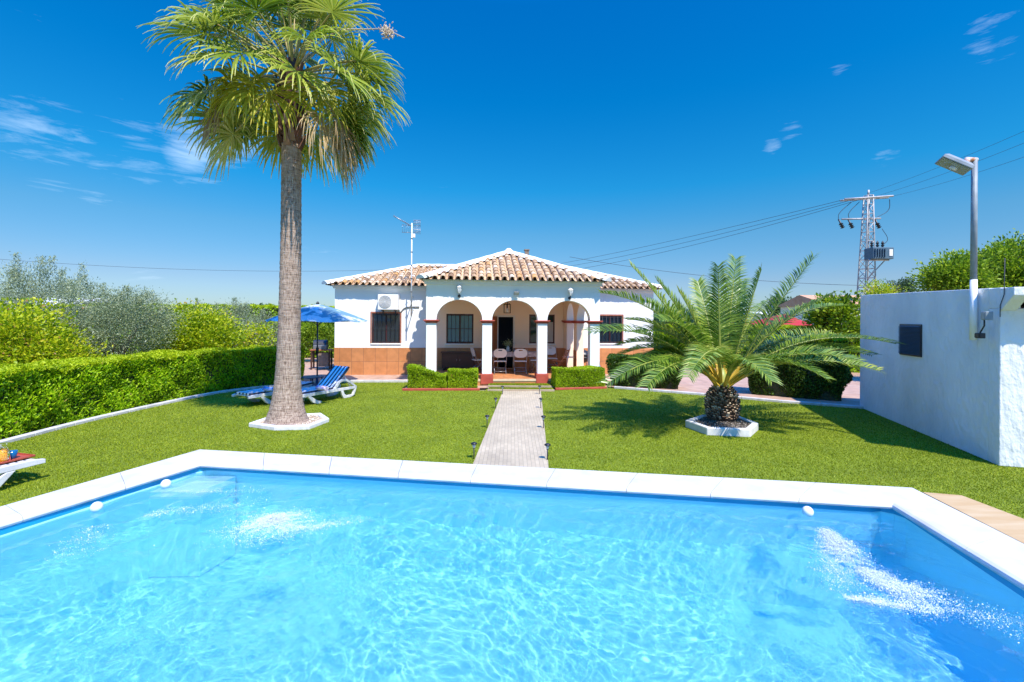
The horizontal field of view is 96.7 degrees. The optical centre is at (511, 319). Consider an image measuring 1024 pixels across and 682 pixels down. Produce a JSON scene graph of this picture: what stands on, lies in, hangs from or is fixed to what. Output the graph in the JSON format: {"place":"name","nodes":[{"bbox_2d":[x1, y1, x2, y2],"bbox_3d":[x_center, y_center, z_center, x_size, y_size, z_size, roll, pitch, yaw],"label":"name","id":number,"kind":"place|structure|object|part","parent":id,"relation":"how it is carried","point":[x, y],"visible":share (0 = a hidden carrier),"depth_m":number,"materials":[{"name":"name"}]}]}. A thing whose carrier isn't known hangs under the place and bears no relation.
{"place":"outdoors","nodes":[
{"label":"outdoors","id":0,"kind":"place"},
{"bbox_2d":[36,298,107,338],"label":"distant house","id":1,"kind":"structure","parent":0,"point":[66,302],"depth_m":43.91,"materials":[{"name":"white glass"}]},
{"bbox_2d":[2,259,364,270],"bbox_3d":[-18.114,-3.605,30.000,27.835,0.836,0.017,0,0,-17],"label":"power line","id":2,"kind":"object","parent":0,"point":[162,268],"visible":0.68,"depth_m":28.73,"materials":[{"name":"grey metal"}]},
{"bbox_2d":[25,387,613,433],"bbox_3d":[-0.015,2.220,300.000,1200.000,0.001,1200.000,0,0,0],"label":"ground","id":3,"kind":"structure","parent":0,"point":[482,389],"depth_m":14.61,"materials":[{"name":"green plant"}]},
{"bbox_2d":[0,285,51,317],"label":"olive tree","id":4,"kind":"object","parent":3,"relation":"on","point":[5,294],"visible":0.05,"depth_m":15.48,"materials":[{"name":"green plant"}]},
{"bbox_2d":[0,296,109,364],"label":"citrus bush","id":5,"kind":"object","parent":3,"relation":"on","point":[13,328],"visible":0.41,"depth_m":10.98,"materials":[{"name":"green plant"}]},
{"bbox_2d":[0,334,112,363],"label":"citrus bush","id":6,"kind":"object","parent":3,"relation":"on","point":[82,353],"visible":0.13,"depth_m":11.27,"materials":[{"name":"green plant"}]},
{"bbox_2d":[0,251,113,344],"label":"olive tree","id":7,"kind":"object","parent":3,"relation":"on","point":[59,277],"visible":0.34,"depth_m":13.17,"materials":[{"name":"green plant"}]},
{"bbox_2d":[52,280,190,356],"bbox_3d":[-11.241,0.538,13.068,3.238,3.211,3.271,0,0,0],"label":"olive tree","id":8,"kind":"object","parent":3,"relation":"on","point":[107,317],"visible":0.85,"depth_m":12.68,"materials":[{"name":"green plant"}]},
{"bbox_2d":[0,344,305,439],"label":"hedge","id":9,"kind":"object","parent":3,"relation":"on","point":[37,395],"visible":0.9,"depth_m":10.44,"materials":[{"name":"green plant"}]},
{"bbox_2d":[56,303,334,357],"bbox_3d":[-13.269,0.638,24.932,21.855,3.131,1.486,0,0,-3],"label":"hedge","id":10,"kind":"object","parent":3,"relation":"on","point":[273,311],"visible":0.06,"depth_m":24.45,"materials":[{"name":"green plant"}]},
{"bbox_2d":[128,298,277,353],"bbox_3d":[-10.149,0.788,15.071,4.260,3.004,3.331,0,0,0],"label":"citrus bush","id":11,"kind":"object","parent":3,"relation":"on","point":[208,330],"visible":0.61,"depth_m":14.79,"materials":[{"name":"green plant"}]},
{"bbox_2d":[402,388,479,390],"bbox_3d":[-2.181,2.157,14.040,2.370,0.075,0.100,0,0,-3],"label":"red hedge edging","id":12,"kind":"object","parent":3,"relation":"on","point":[441,389],"visible":1,"depth_m":13.99,"materials":[{"name":"brick"}]},
{"bbox_2d":[260,303,716,324],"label":"wood","id":13,"kind":"object","parent":3,"relation":"on","point":[655,318],"depth_m":72.28,"materials":[{"name":"green plant"}]},
{"bbox_2d":[555,386,607,389],"bbox_3d":[2.218,2.191,14.509,1.746,0.070,0.100,0,0,-11],"label":"red hedge edging","id":14,"kind":"object","parent":3,"relation":"on","point":[570,388],"visible":0.91,"depth_m":14.45,"materials":[{"name":"brick"}]},
{"bbox_2d":[614,386,863,408],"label":"planting kerb","id":15,"kind":"structure","parent":3,"relation":"on","point":[768,400],"depth_m":12.51,"materials":[{"name":"concrete"}]},
{"bbox_2d":[747,312,779,320],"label":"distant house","id":16,"kind":"structure","parent":3,"relation":"on","point":[757,315],"depth_m":49.75,"materials":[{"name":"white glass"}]},
{"bbox_2d":[763,295,788,316],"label":"cypress","id":17,"kind":"object","parent":3,"relation":"on","point":[779,311],"visible":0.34,"depth_m":45.68,"materials":[{"name":"green plant"}]},
{"bbox_2d":[778,295,859,320],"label":"distant house","id":18,"kind":"structure","parent":3,"relation":"on","point":[799,300],"depth_m":36.13,"materials":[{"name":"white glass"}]},
{"bbox_2d":[838,190,893,297],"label":"electricity tower","id":19,"kind":"structure","parent":3,"relation":"on","point":[869,197],"depth_m":33.97,"materials":[{"name":"metal"}]},
{"bbox_2d":[560,200,840,263],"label":"power line","id":20,"kind":"object","parent":19,"relation":"attached to","point":[716,230],"visible":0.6,"depth_m":41.80,"materials":[{"name":"grey metal"}]},
{"bbox_2d":[573,199,853,265],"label":"power line","id":21,"kind":"object","parent":19,"relation":"attached to","point":[718,234],"visible":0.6,"depth_m":41.98,"materials":[{"name":"grey"}]},
{"bbox_2d":[581,199,860,268],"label":"power line","id":22,"kind":"object","parent":19,"relation":"attached to","point":[738,233],"visible":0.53,"depth_m":40.59,"materials":[{"name":"grey"}]},
{"bbox_2d":[864,241,893,277],"bbox_3d":[26.480,-4.337,32.865,1.582,2.744,0.970,0,0,0],"label":"transformer","id":23,"kind":"object","parent":19,"relation":"attached to","point":[878,253],"visible":1,"depth_m":32.50,"materials":[{"name":"paint"}]},
{"bbox_2d":[878,144,1020,195],"bbox_3d":[25.343,-8.697,27.000,0.015,1.006,14.415,0,0,14],"label":"power line","id":24,"kind":"object","parent":19,"relation":"attached to","point":[950,171],"visible":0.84,"depth_m":26.42,"materials":[{"name":"grey"}]},
{"bbox_2d":[884,131,1023,187],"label":"power line","id":25,"kind":"object","parent":19,"relation":"attached to","point":[962,157],"visible":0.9,"depth_m":24.54,"materials":[{"name":"grey metal"}]},
{"bbox_2d":[895,157,1022,195],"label":"power line","id":26,"kind":"object","parent":19,"relation":"attached to","point":[964,176],"visible":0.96,"depth_m":25.75,"materials":[{"name":"grey"}]},
{"bbox_2d":[885,276,920,292],"bbox_3d":[25.649,-0.219,30.014,2.244,5.207,2.255,0,0,0],"label":"dark tree","id":27,"kind":"object","parent":3,"relation":"on","point":[905,281],"visible":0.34,"depth_m":29.62,"materials":[{"name":"green plant"}]},
{"bbox_2d":[860,287,1023,467],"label":"outbuilding","id":28,"kind":"structure","parent":3,"relation":"on","point":[945,379],"depth_m":8.14,"materials":[{"name":"white painted plaster"},{"name":"metal"}]},
{"bbox_2d":[935,154,978,339],"bbox_3d":[7.300,-1.179,7.403,0.615,3.025,0.362,0,0,13],"label":"street lamp","id":29,"kind":"object","parent":28,"relation":"attached to","point":[957,165],"visible":1,"depth_m":7.44,"materials":[{"name":"metal"}]},
{"bbox_2d":[974,333,985,337],"bbox_3d":[7.395,0.254,7.195,0.081,0.085,0.130,0,0,17],"label":"junction box","id":30,"kind":"object","parent":29,"relation":"attached to","point":[979,335],"visible":1,"depth_m":7.14,"materials":[{"name":"grey metal"}]},
{"bbox_2d":[981,311,992,319],"bbox_3d":[7.328,-0.059,7.024,0.111,0.130,0.100,0,0,17],"label":"junction box","id":31,"kind":"object","parent":29,"relation":"attached to","point":[986,315],"visible":1,"depth_m":6.98,"materials":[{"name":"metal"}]},
{"bbox_2d":[1000,258,1004,316],"bbox_3d":[7.472,-0.484,6.934,0.011,0.890,0.101,0,0,17],"label":"cable","id":32,"kind":"object","parent":28,"relation":"attached to","point":[1004,287],"visible":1,"depth_m":6.89,"materials":[{"name":"grey plastic"}]},
{"bbox_2d":[961,228,1023,287],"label":"broadleaf tree","id":33,"kind":"object","parent":3,"relation":"on","point":[1013,252],"visible":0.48,"depth_m":15.04,"materials":[{"name":"green plant"}]},
{"bbox_2d":[473,391,548,467],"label":"path","id":34,"kind":"structure","parent":0,"point":[514,434],"depth_m":8.65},
{"bbox_2d":[544,443,550,459],"bbox_3d":[0.555,2.080,7.124,0.104,0.288,0.104,0,0,0],"label":"solar lamp","id":35,"kind":"object","parent":34,"relation":"on","point":[547,445],"visible":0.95,"depth_m":7.11,"materials":[{"name":"black plastic"}]},
{"bbox_2d":[0,472,1023,681],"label":"water","id":36,"kind":"structure","parent":0,"point":[413,583],"depth_m":3.82,"materials":[{"name":"blue liquid"}]},
{"bbox_2d":[90,502,103,511],"bbox_3d":[-4.952,2.236,5.426,0.124,0.124,0.122,0,0,0],"label":"pool jet","id":37,"kind":"object","parent":36,"relation":"on","point":[96,506],"visible":0.99,"depth_m":5.39,"materials":[{"name":"white plastic"}]},
{"bbox_2d":[160,479,170,487],"bbox_3d":[-4.709,2.237,6.190,0.124,0.124,0.122,0,0,0],"label":"pool jet","id":38,"kind":"object","parent":36,"relation":"on","point":[165,483],"visible":1,"depth_m":6.15,"materials":[{"name":"white plastic"}]},
{"bbox_2d":[46,486,369,562],"bbox_3d":[-3.191,2.267,5.181,3.178,0.275,2.114,0,0,0],"label":"bubbling foam","id":39,"kind":"object","parent":36,"relation":"on","point":[273,519],"visible":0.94,"depth_m":5.03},
{"bbox_2d":[802,506,813,515],"bbox_3d":[3.534,2.295,5.439,0.123,0.124,0.123,0,0,0],"label":"pool jet","id":40,"kind":"object","parent":36,"relation":"on","point":[807,511],"visible":0.98,"depth_m":5.40,"materials":[{"name":"white plastic"}]},
{"bbox_2d":[796,526,1023,643],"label":"jet foam","id":41,"kind":"object","parent":36,"relation":"on","point":[836,538],"visible":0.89,"depth_m":3.98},
{"bbox_2d":[0,382,1023,518],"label":"lawn","id":42,"kind":"structure","parent":0,"point":[477,415],"depth_m":8.29,"materials":[{"name":"green plant"}]},
{"bbox_2d":[0,458,45,486],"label":"sun lounger","id":43,"kind":"object","parent":42,"relation":"on","point":[8,470],"visible":0.69,"depth_m":5.85,"materials":[{"name":"white plastic"}]},
{"bbox_2d":[0,453,34,463],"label":"serving tray","id":44,"kind":"object","parent":43,"relation":"on","point":[20,456],"visible":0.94,"depth_m":6.08,"materials":[{"name":"brown"}]},
{"bbox_2d":[0,442,10,461],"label":"juice jug","id":45,"kind":"object","parent":44,"relation":"on","point":[5,455],"visible":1,"depth_m":5.88,"materials":[{"name":"orange"}]},
{"bbox_2d":[10,450,17,458],"bbox_3d":[-6.617,1.790,6.029,0.104,0.100,0.104,0,0,0],"label":"tumbler","id":46,"kind":"object","parent":44,"relation":"on","point":[13,453],"visible":0.68,"depth_m":6.02,"materials":[{"name":"blue"}]},
{"bbox_2d":[0,385,273,442],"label":"curb","id":47,"kind":"structure","parent":42,"relation":"on","point":[45,430],"depth_m":9.99,"materials":[{"name":"concrete"}]},
{"bbox_2d":[232,381,313,403],"bbox_3d":[-6.269,1.955,12.087,0.684,0.403,1.950,0,0,26],"label":"sun lounger","id":48,"kind":"object","parent":42,"relation":"on","point":[251,395],"visible":0.43,"depth_m":11.46,"materials":[{"name":"blue fabric"}]},
{"bbox_2d":[262,386,272,391],"bbox_3d":[-6.076,1.748,11.405,0.367,0.126,0.142,0,0,26],"label":"rolled towel","id":49,"kind":"object","parent":48,"relation":"on","point":[267,389],"visible":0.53,"depth_m":11.36,"materials":[{"name":"fabric"}]},
{"bbox_2d":[249,413,328,430],"bbox_3d":[-4.590,2.131,9.532,1.424,0.095,1.324,0,0,0],"label":"planter ring","id":50,"kind":"object","parent":42,"relation":"on","point":[319,422],"visible":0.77,"depth_m":9.03,"materials":[{"name":"white concrete"}]},
{"bbox_2d":[258,415,321,424],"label":"gravel","id":51,"kind":"structure","parent":50,"relation":"in","point":[311,419],"depth_m":9.54,"materials":[{"name":"white gravel"}]},
{"bbox_2d":[136,0,410,424],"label":"fan palm","id":52,"kind":"object","parent":51,"relation":"on","point":[283,106],"visible":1,"depth_m":9.18,"materials":[{"name":"green plant"}]},
{"bbox_2d":[301,375,323,385],"bbox_3d":[-6.082,1.949,13.822,0.511,0.422,0.511,0,0,26],"label":"side table","id":53,"kind":"object","parent":42,"relation":"on","point":[312,377],"visible":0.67,"depth_m":13.71,"materials":[{"name":"blue plastic"}]},
{"bbox_2d":[265,302,366,386],"bbox_3d":[-6.303,0.786,14.742,2.901,2.740,2.901,0,0,11],"label":"parasol","id":54,"kind":"object","parent":42,"relation":"on","point":[317,312],"visible":0.77,"depth_m":14.16,"materials":[{"name":"fabric"}]},
{"bbox_2d":[302,365,356,403],"bbox_3d":[-5.136,1.736,12.184,0.684,0.857,1.950,0,0,26],"label":"sun lounger","id":55,"kind":"object","parent":42,"relation":"on","point":[332,380],"visible":0.77,"depth_m":12.47,"materials":[{"name":"white plastic"}]},
{"bbox_2d":[315,385,328,390],"bbox_3d":[-4.869,1.756,11.664,0.347,0.126,0.142,0,0,26],"label":"rolled towel","id":56,"kind":"object","parent":55,"relation":"on","point":[324,388],"visible":1,"depth_m":11.61,"materials":[{"name":"fabric"}]},
{"bbox_2d":[309,380,406,382],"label":"terrace kerb","id":57,"kind":"structure","parent":42,"relation":"on","point":[361,381],"depth_m":15.66,"materials":[{"name":"concrete"}]},
{"bbox_2d":[471,442,476,458],"bbox_3d":[-0.599,2.072,7.163,0.104,0.288,0.104,0,0,0],"label":"solar lamp","id":58,"kind":"object","parent":42,"relation":"on","point":[473,444],"visible":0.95,"depth_m":7.15,"materials":[{"name":"grey metal"}]},
{"bbox_2d":[487,385,550,388],"bbox_3d":[0.235,2.147,14.370,2.020,0.129,0.040,0,0,0],"label":"step riser","id":59,"kind":"object","parent":42,"relation":"on","point":[488,386],"visible":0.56,"depth_m":14.35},
{"bbox_2d":[487,389,553,391],"bbox_3d":[0.275,2.178,13.990,2.060,0.069,0.040,0,0,0],"label":"step riser","id":60,"kind":"object","parent":42,"relation":"on","point":[551,390],"visible":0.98,"depth_m":13.97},
{"bbox_2d":[685,415,757,436],"bbox_3d":[4.286,2.160,9.301,1.394,0.160,1.356,0,0,0],"label":"planter ring","id":61,"kind":"object","parent":42,"relation":"on","point":[751,429],"visible":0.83,"depth_m":8.82,"materials":[{"name":"concrete"}]},
{"bbox_2d":[694,417,750,427],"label":"clods","id":62,"kind":"object","parent":61,"relation":"on","point":[717,423],"visible":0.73,"depth_m":9.23,"materials":[{"name":"brown soil"}]},
{"bbox_2d":[584,251,908,421],"bbox_3d":[4.821,0.303,9.867,6.899,3.730,4.397,0,0,0],"label":"date palm","id":63,"kind":"object","parent":61,"relation":"in","point":[722,401],"visible":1,"depth_m":9.49,"materials":[{"name":"green plant"}]},
{"bbox_2d":[922,492,1023,543],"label":"stone paving","id":64,"kind":"structure","parent":42,"relation":"on","point":[1007,524],"depth_m":5.12,"materials":[{"name":"stone"}]},
{"bbox_2d":[0,467,1023,599],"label":"pool basin","id":65,"kind":"object","parent":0,"point":[986,571],"visible":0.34,"depth_m":5.76,"materials":[{"name":"paint"}]},
{"bbox_2d":[0,449,1023,589],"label":"pool coping","id":66,"kind":"object","parent":65,"relation":"on","point":[996,552],"visible":1,"depth_m":5.90,"materials":[{"name":"stone"}]},
{"bbox_2d":[0,0,1023,463],"label":"sky","id":67,"kind":"structure","parent":0,"point":[560,131],"materials":[{"name":"blue"}]},
{"bbox_2d":[303,358,859,404],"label":"terrace","id":68,"kind":"structure","parent":0,"point":[703,383],"depth_m":15.42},
{"bbox_2d":[180,297,275,345],"bbox_3d":[-11.961,0.580,18.452,3.941,3.077,2.811,0,0,0],"label":"olive tree","id":69,"kind":"object","parent":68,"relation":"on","point":[243,308],"visible":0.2,"depth_m":18.32,"materials":[{"name":"green plant"}]},
{"bbox_2d":[233,313,277,346],"bbox_3d":[-8.904,0.926,16.562,2.245,2.430,1.820,0,0,0],"label":"olive bush","id":70,"kind":"object","parent":68,"relation":"on","point":[258,322],"visible":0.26,"depth_m":16.34,"materials":[{"name":"green plant"}]},
{"bbox_2d":[301,321,334,361],"bbox_3d":[-9.788,0.959,22.335,3.030,2.349,2.094,0,0,0],"label":"climber bush","id":71,"kind":"object","parent":68,"relation":"on","point":[308,332],"visible":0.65,"depth_m":22.09,"materials":[{"name":"green plant"}]},
{"bbox_2d":[310,340,332,369],"bbox_3d":[-8.080,1.480,19.325,0.840,1.237,0.560,0,0,-12],"label":"barbecue cart","id":72,"kind":"object","parent":68,"relation":"on","point":[325,359],"visible":0.99,"depth_m":19.15,"materials":[{"name":"black metal"}]},
{"bbox_2d":[406,363,447,387],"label":"box hedge","id":73,"kind":"object","parent":68,"relation":"on","point":[419,375],"visible":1,"depth_m":14.15,"materials":[{"name":"green plant"}]},
{"bbox_2d":[447,367,478,387],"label":"box hedge","id":74,"kind":"object","parent":68,"relation":"on","point":[462,378],"visible":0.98,"depth_m":14.21,"materials":[{"name":"green plant"}]},
{"bbox_2d":[322,248,662,385],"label":"house","id":75,"kind":"structure","parent":68,"relation":"on","point":[543,315],"depth_m":17.41,"materials":[{"name":"white painted plaster"},{"name":"clay roof tile"},{"name":"terracotta tile"}]},
{"bbox_2d":[370,313,400,344],"bbox_3d":[-4.845,0.357,17.511,1.148,1.203,0.125,0,0,-5],"label":"window","id":76,"kind":"structure","parent":75,"relation":"in","point":[386,328],"depth_m":17.51,"materials":[{"name":"black glass"}]},
{"bbox_2d":[378,294,398,315],"bbox_3d":[-4.689,-0.548,17.312,0.763,0.805,0.364,0,0,-5],"label":"air conditioner","id":77,"kind":"object","parent":75,"relation":"attached to","point":[388,301],"visible":1,"depth_m":17.15,"materials":[{"name":"white plastic"}]},
{"bbox_2d":[393,215,420,315],"bbox_3d":[-4.015,-1.975,17.030,1.039,3.708,0.578,0,0,-40],"label":"antenna","id":78,"kind":"object","parent":75,"relation":"attached to","point":[413,236],"visible":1,"depth_m":17.00,"materials":[{"name":"white metal"}]},
{"bbox_2d":[441,351,475,369],"bbox_3d":[-2.052,1.579,17.416,1.320,0.700,0.463,0,0,-5],"label":"sideboard","id":79,"kind":"object","parent":75,"relation":"on","point":[456,359],"visible":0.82,"depth_m":17.22,"materials":[{"name":"brown wood"}]},
{"bbox_3d":[-2.343,1.552,17.179,0.560,0.490,0.044,0,0,-5],"label":"door","id":80,"kind":"part","parent":79,"relation":"part of","materials":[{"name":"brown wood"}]},
{"bbox_3d":[-1.726,1.556,17.235,0.558,0.490,0.088,0,0,0],"label":"door","id":81,"kind":"part","parent":79,"relation":"part of","materials":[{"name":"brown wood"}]},
{"bbox_2d":[456,284,461,297],"bbox_3d":[-1.695,-0.930,14.627,0.199,0.438,0.243,0,0,0],"label":"wall lantern","id":82,"kind":"object","parent":75,"relation":"attached to","point":[459,287],"depth_m":14.56,"materials":[{"name":"white glass"}]},
{"bbox_2d":[445,314,473,344],"bbox_3d":[-2.033,0.380,17.757,1.129,1.207,0.125,0,0,-5],"label":"window","id":83,"kind":"structure","parent":75,"relation":"in","point":[459,327],"depth_m":17.76,"materials":[{"name":"black glass"}]},
{"bbox_2d":[470,347,481,370],"bbox_3d":[-1.276,1.488,16.836,0.509,0.909,0.475,0,0,-20],"label":"folding chair","id":84,"kind":"object","parent":75,"relation":"on","point":[473,353],"visible":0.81,"depth_m":16.72,"materials":[{"name":"white plastic"}]},
{"bbox_2d":[492,316,496,369],"bbox_3d":[-0.702,0.896,17.422,0.112,2.039,0.850,0,0,18],"label":"door","id":85,"kind":"structure","parent":75,"relation":"in","point":[494,325],"depth_m":17.52,"materials":[{"name":"brown wood"}]},
{"bbox_2d":[493,349,506,373],"bbox_3d":[-0.434,1.494,16.370,0.475,0.909,0.509,0,0,-5],"label":"folding chair","id":86,"kind":"object","parent":75,"relation":"on","point":[500,354],"visible":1,"depth_m":16.20,"materials":[{"name":"white plastic"}]},
{"bbox_2d":[504,302,510,312],"bbox_3d":[-0.169,-0.552,16.085,0.240,0.655,0.240,0,0,-5],"label":"hanging lantern","id":87,"kind":"object","parent":75,"relation":"hanging from","point":[507,309],"visible":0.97,"depth_m":15.98,"materials":[{"name":"black metal"}]},
{"bbox_2d":[492,351,535,371],"bbox_3d":[-0.032,1.572,17.049,1.920,0.741,0.777,0,0,-5],"label":"table","id":88,"kind":"object","parent":75,"relation":"on","point":[530,354],"visible":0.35,"depth_m":16.71,"materials":[{"name":"white plastic"}]},
{"bbox_3d":[-0.152,1.090,17.091,0.149,0.220,0.149,0,0,0],"label":"flower vase","id":89,"kind":"object","parent":88,"relation":"on","visible":0},
{"bbox_2d":[503,339,513,347],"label":"twigs","id":90,"kind":"object","parent":89,"relation":"in","point":[508,343],"visible":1,"depth_m":17.05,"materials":[{"name":"green plant"}]},
{"bbox_2d":[513,349,526,373],"bbox_3d":[0.293,1.500,16.433,0.475,0.909,0.509,0,0,-5],"label":"folding chair","id":91,"kind":"object","parent":75,"relation":"on","point":[520,354],"visible":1,"depth_m":16.27,"materials":[{"name":"white plastic"}]},
{"bbox_2d":[528,314,555,344],"bbox_3d":[1.183,0.399,18.038,1.098,1.200,0.125,0,0,-5],"label":"window","id":92,"kind":"structure","parent":75,"relation":"in","point":[532,325],"depth_m":18.03,"materials":[{"name":"black glass"}]},
{"bbox_2d":[547,346,556,367],"bbox_3d":[1.513,1.508,17.663,0.475,0.909,0.509,0,0,-5],"label":"folding chair","id":93,"kind":"object","parent":75,"relation":"on","point":[551,351],"visible":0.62,"depth_m":17.81,"materials":[{"name":"white plastic"}]},
{"bbox_2d":[551,349,569,372],"bbox_3d":[1.791,1.518,16.721,0.576,0.897,0.451,0,0,25],"label":"wooden chair","id":94,"kind":"object","parent":75,"relation":"on","point":[564,355],"visible":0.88,"depth_m":16.66,"materials":[{"name":"brown wood"}]},
{"bbox_2d":[568,287,572,299],"bbox_3d":[1.917,-0.865,14.943,0.199,0.409,0.244,0,0,0],"label":"wall lantern","id":95,"kind":"object","parent":75,"relation":"attached to","point":[570,290],"depth_m":14.88,"materials":[{"name":"white plastic"}]},
{"bbox_2d":[600,316,622,344],"bbox_3d":[3.925,0.423,18.278,1.086,1.151,0.125,0,0,-5],"label":"window","id":96,"kind":"structure","parent":75,"relation":"in","point":[612,338],"depth_m":18.29,"materials":[{"name":"black glass"}]},
{"bbox_2d":[562,348,587,364],"bbox_3d":[2.417,1.621,16.986,1.035,1.109,0.597,0,0,0],"label":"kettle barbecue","id":97,"kind":"object","parent":68,"relation":"on","point":[585,356],"visible":0.34,"depth_m":16.80,"materials":[{"name":"black metal"}]},
{"bbox_2d":[550,365,605,387],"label":"box hedge","id":98,"kind":"object","parent":68,"relation":"on","point":[583,376],"visible":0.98,"depth_m":14.57,"materials":[{"name":"green plant"}]},
{"bbox_2d":[605,353,684,388],"bbox_3d":[4.361,1.631,14.873,2.537,1.188,1.147,0,0,20],"label":"cypress hedge","id":99,"kind":"object","parent":68,"relation":"on","point":[670,381],"visible":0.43,"depth_m":14.62,"materials":[{"name":"plant"}]},
{"bbox_2d":[653,324,859,372],"bbox_3d":[11.867,1.258,20.585,12.154,2.199,1.305,0,0,15],"label":"hedge","id":100,"kind":"object","parent":68,"relation":"on","point":[852,352],"visible":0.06,"depth_m":20.01,"materials":[{"name":"green plant"}]},
{"bbox_2d":[752,314,811,325],"bbox_3d":[14.690,0.980,25.650,2.789,2.644,2.700,0,0,0],"label":"gazebo","id":101,"kind":"object","parent":68,"relation":"on","point":[798,322],"visible":0.07,"depth_m":24.72,"materials":[{"name":"red fabric"}]},
{"bbox_2d":[744,332,852,400],"bbox_3d":[8.184,1.316,13.166,2.655,1.884,1.381,0,0,31],"label":"cypress hedge","id":102,"kind":"object","parent":68,"relation":"on","point":[799,382],"visible":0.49,"depth_m":12.63,"materials":[{"name":"green plant"}]},
{"bbox_2d":[797,290,878,346],"bbox_3d":[13.703,0.529,19.059,2.736,3.536,2.665,0,0,0],"label":"fig bush","id":103,"kind":"object","parent":68,"relation":"on","point":[845,318],"visible":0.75,"depth_m":18.64,"materials":[{"name":"green plant"}]},
{"bbox_2d":[856,278,906,299],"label":"shrub","id":104,"kind":"object","parent":68,"relation":"on","point":[874,289],"visible":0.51,"depth_m":21.82,"materials":[{"name":"green plant"}]},
{"bbox_2d":[903,248,1008,292],"bbox_3d":[14.504,-0.056,15.109,2.391,4.721,2.709,0,0,0],"label":"broadleaf tree","id":105,"kind":"object","parent":68,"relation":"on","point":[951,273],"visible":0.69,"depth_m":14.62,"materials":[{"name":"green plant"}]},
{"bbox_2d":[572,257,864,285],"bbox_3d":[16.705,-4.099,38.000,23.650,2.695,0.030,0,0,10],"label":"power line","id":106,"kind":"object","parent":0,"point":[703,275],"visible":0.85,"depth_m":38.28,"materials":[{"name":"grey"}]}
]}

